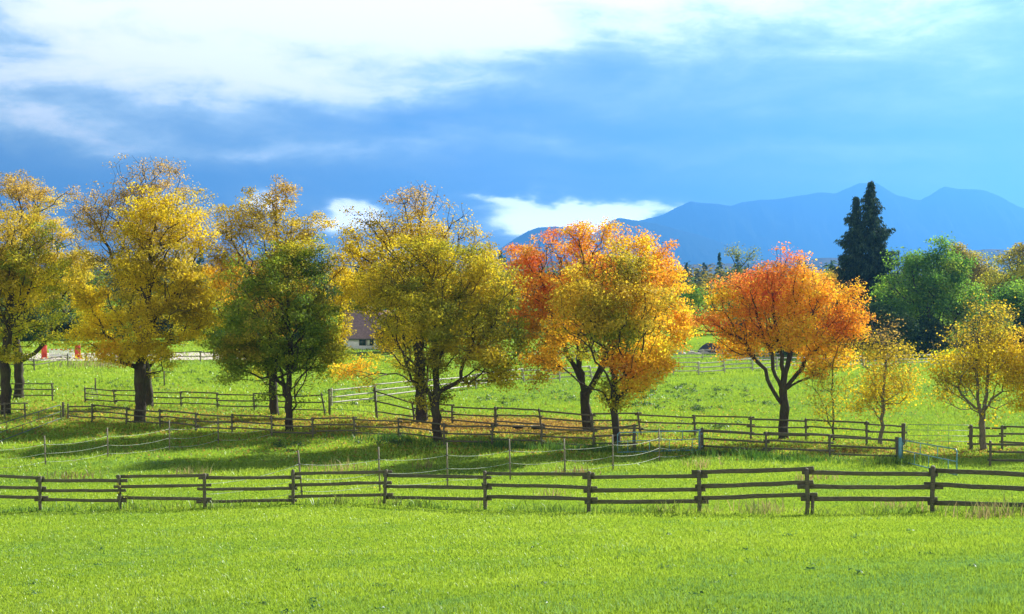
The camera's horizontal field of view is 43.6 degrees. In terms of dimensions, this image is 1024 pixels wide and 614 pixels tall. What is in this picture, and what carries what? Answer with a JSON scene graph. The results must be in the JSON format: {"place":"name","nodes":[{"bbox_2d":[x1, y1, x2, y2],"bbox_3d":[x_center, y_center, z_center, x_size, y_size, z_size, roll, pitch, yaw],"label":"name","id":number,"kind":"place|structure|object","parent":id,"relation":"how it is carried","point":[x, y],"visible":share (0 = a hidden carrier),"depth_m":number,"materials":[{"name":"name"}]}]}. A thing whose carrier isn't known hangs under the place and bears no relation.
{"place":"outdoors","nodes":[
{"label":"outdoors","id":0,"kind":"place"},
{"bbox_2d":[13,352,222,360],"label":"riding arena sand","id":1,"kind":"structure","parent":0,"point":[186,358],"depth_m":141.69,"materials":[{"name":"beige sand"}]},
{"bbox_2d":[41,344,80,358],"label":"show jump","id":2,"kind":"object","parent":1,"relation":"on","point":[44,352],"visible":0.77,"depth_m":139.31,"materials":[{"name":"red paint"}]},
{"bbox_2d":[0,296,1023,613],"bbox_3d":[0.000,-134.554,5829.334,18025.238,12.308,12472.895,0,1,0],"label":"ground","id":3,"kind":"structure","parent":0,"point":[468,392],"depth_m":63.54,"materials":[{"name":"green plant"}]},
{"bbox_2d":[0,402,27,418],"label":"rail fence","id":4,"kind":"object","parent":3,"relation":"on","point":[5,404],"visible":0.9,"depth_m":81.25,"materials":[{"name":"brown wood"}]},
{"bbox_2d":[0,383,54,399],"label":"rail fence","id":5,"kind":"object","parent":3,"relation":"on","point":[51,389],"visible":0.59,"depth_m":93.02,"materials":[{"name":"brown wood"}]},
{"bbox_2d":[0,295,55,340],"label":"leafy tree","id":6,"kind":"object","parent":3,"relation":"on","point":[29,338],"visible":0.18,"depth_m":180.69,"materials":[{"name":"green plant"}]},
{"bbox_2d":[0,405,60,441],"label":"rail fence","id":7,"kind":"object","parent":3,"relation":"on","point":[29,422],"depth_m":74.43,"materials":[{"name":"wood"}]},
{"bbox_2d":[0,175,73,414],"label":"maple tree","id":8,"kind":"object","parent":3,"relation":"on","point":[14,273],"visible":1,"depth_m":83.33,"materials":[{"name":"yellow plant"}]},
{"bbox_2d":[10,353,68,370],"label":"rail fence","id":9,"kind":"object","parent":3,"relation":"on","point":[33,364],"visible":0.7,"depth_m":125.14,"materials":[{"name":"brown wood"}]},
{"bbox_2d":[0,169,105,398],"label":"maple tree","id":10,"kind":"object","parent":3,"relation":"on","point":[18,366],"visible":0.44,"depth_m":94.06,"materials":[{"name":"yellow plant"}]},
{"bbox_2d":[44,307,79,336],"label":"leafy tree","id":11,"kind":"object","parent":3,"relation":"on","point":[66,324],"visible":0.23,"depth_m":188.35,"materials":[{"name":"green plant"}]},
{"bbox_2d":[62,402,65,417],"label":"gate post","id":12,"kind":"object","parent":3,"relation":"on","point":[63,405],"visible":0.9,"depth_m":81.51,"materials":[{"name":"brown wood"}]},
{"bbox_2d":[72,300,133,338],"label":"leafy tree","id":13,"kind":"object","parent":3,"relation":"on","point":[115,327],"visible":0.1,"depth_m":183.95,"materials":[{"name":"green plant"}]},
{"bbox_2d":[109,472,142,508],"bbox_3d":[-13.814,6.722,46.044,0.815,1.619,1.193,1,2,36],"label":"seedling","id":14,"kind":"object","parent":3,"relation":"on","point":[123,493],"visible":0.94,"depth_m":45.80,"materials":[{"name":"green plant"}]},
{"bbox_2d":[7,415,272,467],"bbox_3d":[-19.666,6.897,64.360,0.902,1.984,20.911,1,2,37],"label":"rope fence","id":15,"kind":"object","parent":3,"relation":"on","point":[108,453],"visible":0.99,"depth_m":64.42,"materials":[{"name":"grey wood"}]},
{"bbox_2d":[58,180,225,422],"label":"maple tree","id":16,"kind":"object","parent":3,"relation":"on","point":[143,275],"visible":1,"depth_m":78.07,"materials":[{"name":"yellow plant"}]},
{"bbox_2d":[61,153,229,406],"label":"maple tree","id":17,"kind":"object","parent":3,"relation":"on","point":[127,296],"visible":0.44,"depth_m":89.17,"materials":[{"name":"yellow plant"}]},
{"bbox_2d":[139,297,186,335],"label":"leafy tree","id":18,"kind":"object","parent":3,"relation":"on","point":[168,326],"visible":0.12,"depth_m":190.04,"materials":[{"name":"green plant"}]},
{"bbox_2d":[172,351,214,360],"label":"rail fence","id":19,"kind":"object","parent":3,"relation":"on","point":[200,352],"visible":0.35,"depth_m":135.53,"materials":[{"name":"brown wood"}]},
{"bbox_2d":[166,301,224,339],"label":"leafy tree","id":20,"kind":"object","parent":3,"relation":"on","point":[207,327],"visible":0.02,"depth_m":182.66,"materials":[{"name":"green plant"}]},
{"bbox_2d":[84,387,325,413],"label":"rail fence","id":21,"kind":"object","parent":3,"relation":"on","point":[216,398],"visible":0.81,"depth_m":88.44,"materials":[{"name":"brown wood"}]},
{"bbox_2d":[197,233,350,430],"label":"maple tree","id":22,"kind":"object","parent":3,"relation":"on","point":[241,325],"visible":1,"depth_m":74.51,"materials":[{"name":"green plant"}]},
{"bbox_2d":[195,174,366,414],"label":"maple tree","id":23,"kind":"object","parent":3,"relation":"on","point":[258,228],"visible":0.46,"depth_m":83.56,"materials":[{"name":"yellow plant"}]},
{"bbox_2d":[276,314,331,338],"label":"leafy tree","id":24,"kind":"object","parent":3,"relation":"on","point":[296,333],"visible":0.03,"depth_m":184.63,"materials":[{"name":"green plant"}]},
{"bbox_2d":[328,389,330,414],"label":"gate post","id":25,"kind":"object","parent":3,"relation":"on","point":[329,394],"visible":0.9,"depth_m":83.86,"materials":[{"name":"brown wood"}]},
{"bbox_2d":[67,404,637,449],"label":"rail fence","id":26,"kind":"object","parent":3,"relation":"on","point":[443,425],"visible":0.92,"depth_m":72.25,"materials":[{"name":"brown wood"}]},
{"bbox_2d":[282,351,428,358],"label":"rail fence","id":27,"kind":"object","parent":3,"relation":"on","point":[375,351],"visible":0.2,"depth_m":137.09,"materials":[{"name":"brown wood"}]},
{"bbox_2d":[338,305,391,349],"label":"farmhouse","id":28,"kind":"object","parent":3,"relation":"on","point":[360,338],"visible":0.41,"depth_m":158.41,"materials":[{"name":"white paint"}]},
{"bbox_2d":[359,340,365,345],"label":"window","id":29,"kind":"structure","parent":28,"relation":"in","point":[361,342],"depth_m":158.09,"materials":[{"name":"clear glass"}]},
{"bbox_2d":[370,310,428,350],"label":"leafy tree","id":30,"kind":"object","parent":3,"relation":"on","point":[388,339],"visible":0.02,"depth_m":152.35,"materials":[{"name":"green plant"}]},
{"bbox_2d":[333,181,519,420],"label":"maple tree","id":31,"kind":"object","parent":3,"relation":"on","point":[418,229],"visible":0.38,"depth_m":79.41,"materials":[{"name":"yellow plant"}]},
{"bbox_2d":[327,230,538,442],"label":"maple tree","id":32,"kind":"object","parent":3,"relation":"on","point":[433,320],"visible":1,"depth_m":69.13,"materials":[{"name":"yellow plant"}]},
{"bbox_2d":[206,429,701,503],"bbox_3d":[0.024,6.545,54.347,28.024,2.634,2.179,-1,2,-43],"label":"rope fence","id":33,"kind":"object","parent":3,"relation":"on","point":[509,462],"visible":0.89,"depth_m":51.98,"materials":[{"name":"grey wood"}]},
{"bbox_2d":[456,307,491,336],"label":"leafy tree","id":34,"kind":"object","parent":3,"relation":"on","point":[469,329],"visible":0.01,"depth_m":189.22,"materials":[{"name":"green plant"}]},
{"bbox_2d":[0,522,976,613],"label":"clover","id":35,"kind":"object","parent":3,"relation":"on","point":[708,530],"visible":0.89,"depth_m":20.80,"materials":[{"name":"green plant"}]},
{"bbox_2d":[24,369,997,451],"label":"dock weeds","id":36,"kind":"object","parent":3,"relation":"on","point":[695,406],"visible":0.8,"depth_m":93.42,"materials":[{"name":"brown plant"}]},
{"bbox_2d":[1,251,1021,321],"bbox_3d":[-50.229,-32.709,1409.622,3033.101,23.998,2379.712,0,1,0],"label":"forest","id":37,"kind":"object","parent":3,"relation":"on","point":[704,276],"visible":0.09,"depth_m":257.39,"materials":[{"name":"green plant"}]},
{"bbox_2d":[0,453,1023,613],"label":"grass","id":38,"kind":"structure","parent":3,"relation":"on","point":[472,582],"depth_m":27.59,"materials":[{"name":"green plant"}]},
{"bbox_2d":[0,465,1023,514],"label":"rail fence","id":39,"kind":"object","parent":3,"relation":"on","point":[807,485],"visible":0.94,"depth_m":38.45,"materials":[{"name":"brown wood"}]},
{"bbox_2d":[0,365,1023,487],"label":"fallen leaves","id":40,"kind":"object","parent":3,"relation":"on","point":[497,428],"visible":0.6,"depth_m":75.70,"materials":[{"name":"plant"}]},
{"bbox_2d":[0,490,1023,516],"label":"long grass","id":41,"kind":"structure","parent":3,"relation":"on","point":[426,503],"depth_m":39.83,"materials":[{"name":"green plant"}]},
{"bbox_2d":[484,298,550,338],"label":"leafy tree","id":42,"kind":"object","parent":3,"relation":"on","point":[517,318],"visible":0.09,"depth_m":187.77,"materials":[{"name":"green plant"}]},
{"bbox_2d":[32,355,1023,519],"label":"dry grass","id":43,"kind":"structure","parent":3,"relation":"on","point":[985,513],"depth_m":46.66,"materials":[{"name":"plant"}]},
{"bbox_2d":[515,239,683,447],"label":"maple tree","id":44,"kind":"object","parent":3,"relation":"on","point":[620,306],"visible":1,"depth_m":66.06,"materials":[{"name":"yellow plant"}]},
{"bbox_2d":[497,217,702,429],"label":"maple tree","id":45,"kind":"object","parent":3,"relation":"on","point":[527,251],"visible":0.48,"depth_m":74.50,"materials":[{"name":"orange plant"}]},
{"bbox_2d":[312,429,964,470],"bbox_3d":[4.576,6.824,64.722,34.939,1.521,6.745,1,2,28],"label":"rail fence","id":46,"kind":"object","parent":3,"relation":"on","point":[747,454],"depth_m":63.88,"materials":[{"name":"brown wood"}]},
{"bbox_2d":[499,349,778,360],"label":"rail fence","id":47,"kind":"object","parent":3,"relation":"on","point":[702,353],"visible":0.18,"depth_m":138.65,"materials":[{"name":"grey wood"}]},
{"bbox_2d":[372,387,906,444],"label":"rail fence","id":48,"kind":"object","parent":3,"relation":"on","point":[903,432],"visible":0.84,"depth_m":72.99,"materials":[{"name":"brown wood"}]},
{"bbox_2d":[330,396,373,417],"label":"metal gate","id":49,"kind":"structure","parent":48,"relation":"attached to","point":[347,403],"depth_m":82.83,"materials":[{"name":"metal"}]},
{"bbox_2d":[330,354,1016,405],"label":"rail fence","id":50,"kind":"object","parent":3,"relation":"on","point":[673,371],"visible":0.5,"depth_m":111.80,"materials":[{"name":"grey wood"}]},
{"bbox_2d":[662,286,710,344],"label":"bush","id":51,"kind":"object","parent":3,"relation":"on","point":[695,296],"visible":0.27,"depth_m":167.93,"materials":[{"name":"green plant"}]},
{"bbox_2d":[698,429,702,448],"bbox_3d":[9.549,6.899,64.824,0.207,1.430,0.120,0,1,0],"label":"gate post","id":52,"kind":"object","parent":3,"relation":"on","point":[699,438],"visible":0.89,"depth_m":64.78,"materials":[{"name":"blue paint"}]},
{"bbox_2d":[617,430,701,452],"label":"metal gate","id":53,"kind":"structure","parent":52,"relation":"attached to","point":[682,431],"depth_m":64.16,"materials":[{"name":"grey metal"}]},
{"bbox_2d":[698,343,722,352],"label":"covered heap","id":54,"kind":"object","parent":3,"relation":"on","point":[707,346],"visible":0.63,"depth_m":149.48,"materials":[{"name":"grey"}]},
{"bbox_2d":[709,242,762,317],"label":"leafy tree","id":55,"kind":"object","parent":3,"relation":"on","point":[734,252],"visible":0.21,"depth_m":204.44,"materials":[{"name":"green plant"}]},
{"bbox_2d":[721,317,761,343],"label":"shrub","id":56,"kind":"object","parent":3,"relation":"on","point":[740,329],"visible":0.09,"depth_m":150.83,"materials":[{"name":"green plant"}]},
{"bbox_2d":[684,241,877,439],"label":"maple tree","id":57,"kind":"object","parent":3,"relation":"on","point":[762,285],"visible":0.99,"depth_m":70.13,"materials":[{"name":"orange plant"}]},
{"bbox_2d":[751,320,822,355],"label":"shrub","id":58,"kind":"object","parent":3,"relation":"on","point":[783,351],"visible":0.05,"depth_m":144.42,"materials":[{"name":"green plant"}]},
{"bbox_2d":[700,427,898,456],"bbox_3d":[13.548,6.772,61.818,10.599,1.774,0.786,1,2,38],"label":"rail fence","id":59,"kind":"object","parent":3,"relation":"on","point":[766,441],"visible":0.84,"depth_m":61.60,"materials":[{"name":"brown wood"}]},
{"bbox_2d":[795,331,863,440],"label":"young maple","id":60,"kind":"object","parent":3,"relation":"on","point":[832,398],"visible":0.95,"depth_m":69.49,"materials":[{"name":"yellow plant"}]},
{"bbox_2d":[818,268,841,307],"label":"leafy tree","id":61,"kind":"object","parent":3,"relation":"on","point":[830,275],"visible":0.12,"depth_m":173.23,"materials":[{"name":"yellow plant"}]},
{"bbox_2d":[804,306,875,356],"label":"shrub","id":62,"kind":"object","parent":3,"relation":"on","point":[859,339],"visible":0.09,"depth_m":142.18,"materials":[{"name":"green plant"}]},
{"bbox_2d":[827,181,903,348],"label":"spruce tree","id":63,"kind":"object","parent":3,"relation":"on","point":[862,245],"visible":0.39,"depth_m":159.30,"materials":[{"name":"green plant"}]},
{"bbox_2d":[834,314,930,443],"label":"young maple","id":64,"kind":"object","parent":3,"relation":"on","point":[882,394],"visible":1,"depth_m":67.34,"materials":[{"name":"yellow plant"}]},
{"bbox_2d":[853,296,925,358],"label":"shrub","id":65,"kind":"object","parent":3,"relation":"on","point":[908,328],"visible":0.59,"depth_m":139.82,"materials":[{"name":"green plant"}]},
{"bbox_2d":[898,438,903,460],"bbox_3d":[17.604,6.653,57.911,0.236,1.490,0.150,0,1,0],"label":"gate post","id":66,"kind":"object","parent":3,"relation":"on","point":[900,443],"visible":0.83,"depth_m":57.84,"materials":[{"name":"teal metal"}]},
{"bbox_2d":[902,440,957,474],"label":"metal gate","id":67,"kind":"structure","parent":66,"relation":"attached to","point":[937,446],"depth_m":53.89,"materials":[{"name":"metal"}]},
{"bbox_2d":[869,231,991,353],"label":"leafy tree","id":68,"kind":"object","parent":3,"relation":"on","point":[942,273],"visible":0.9,"depth_m":146.59,"materials":[{"name":"green plant"}]},
{"bbox_2d":[905,424,968,446],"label":"rail fence","id":69,"kind":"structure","parent":3,"relation":"on","point":[936,435],"depth_m":66.06,"materials":[{"name":"brown wood"}]},
{"bbox_2d":[916,291,1023,450],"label":"young maple","id":70,"kind":"object","parent":3,"relation":"on","point":[986,354],"visible":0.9,"depth_m":63.82,"materials":[{"name":"yellow plant"}]},
{"bbox_2d":[946,240,1004,339],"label":"leafy tree","id":71,"kind":"object","parent":3,"relation":"on","point":[978,269],"visible":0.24,"depth_m":176.39,"materials":[{"name":"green plant"}]},
{"bbox_2d":[946,302,1015,353],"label":"shrub","id":72,"kind":"object","parent":3,"relation":"on","point":[976,328],"visible":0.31,"depth_m":142.25,"materials":[{"name":"green plant"}]},
{"bbox_2d":[967,425,1023,449],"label":"rail fence","id":73,"kind":"object","parent":3,"relation":"on","point":[971,435],"visible":0.89,"depth_m":64.22,"materials":[{"name":"brown wood"}]},
{"bbox_2d":[975,241,1023,326],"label":"leafy tree","id":74,"kind":"object","parent":3,"relation":"on","point":[1015,251],"visible":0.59,"depth_m":171.40,"materials":[{"name":"yellow plant"}]},
{"bbox_2d":[985,276,1023,351],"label":"leafy tree","id":75,"kind":"object","parent":3,"relation":"on","point":[1016,290],"visible":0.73,"depth_m":149.23,"materials":[{"name":"green plant"}]},
{"bbox_2d":[985,322,1023,415],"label":"young maple","id":76,"kind":"object","parent":3,"relation":"on","point":[1016,384],"visible":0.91,"depth_m":62.76,"materials":[{"name":"yellow plant"}]},
{"bbox_2d":[987,440,1023,465],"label":"rail fence","id":77,"kind":"object","parent":3,"relation":"on","point":[990,451],"visible":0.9,"depth_m":55.19,"materials":[{"name":"brown wood"}]},
{"bbox_2d":[0,0,1023,262],"label":"sky","id":78,"kind":"structure","parent":0,"point":[527,115],"materials":[{"name":"blue"}]},
{"bbox_2d":[37,249,1023,278],"bbox_3d":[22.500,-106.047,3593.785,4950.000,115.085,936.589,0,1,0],"label":"hills","id":79,"kind":"structure","parent":0,"point":[818,262],"depth_m":3544.83,"materials":[{"name":"blue"}]},
{"bbox_2d":[477,218,777,264],"bbox_3d":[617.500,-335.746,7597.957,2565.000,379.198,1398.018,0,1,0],"label":"mountain","id":80,"kind":"structure","parent":0,"point":[692,248],"depth_m":7449.91,"materials":[{"name":"blue stone"}]},
{"bbox_2d":[640,183,1023,260],"bbox_3d":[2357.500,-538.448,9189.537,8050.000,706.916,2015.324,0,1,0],"label":"mountain range","id":81,"kind":"structure","parent":0,"point":[975,219],"depth_m":8921.04,"materials":[{"name":"blue stone"}]}
]}

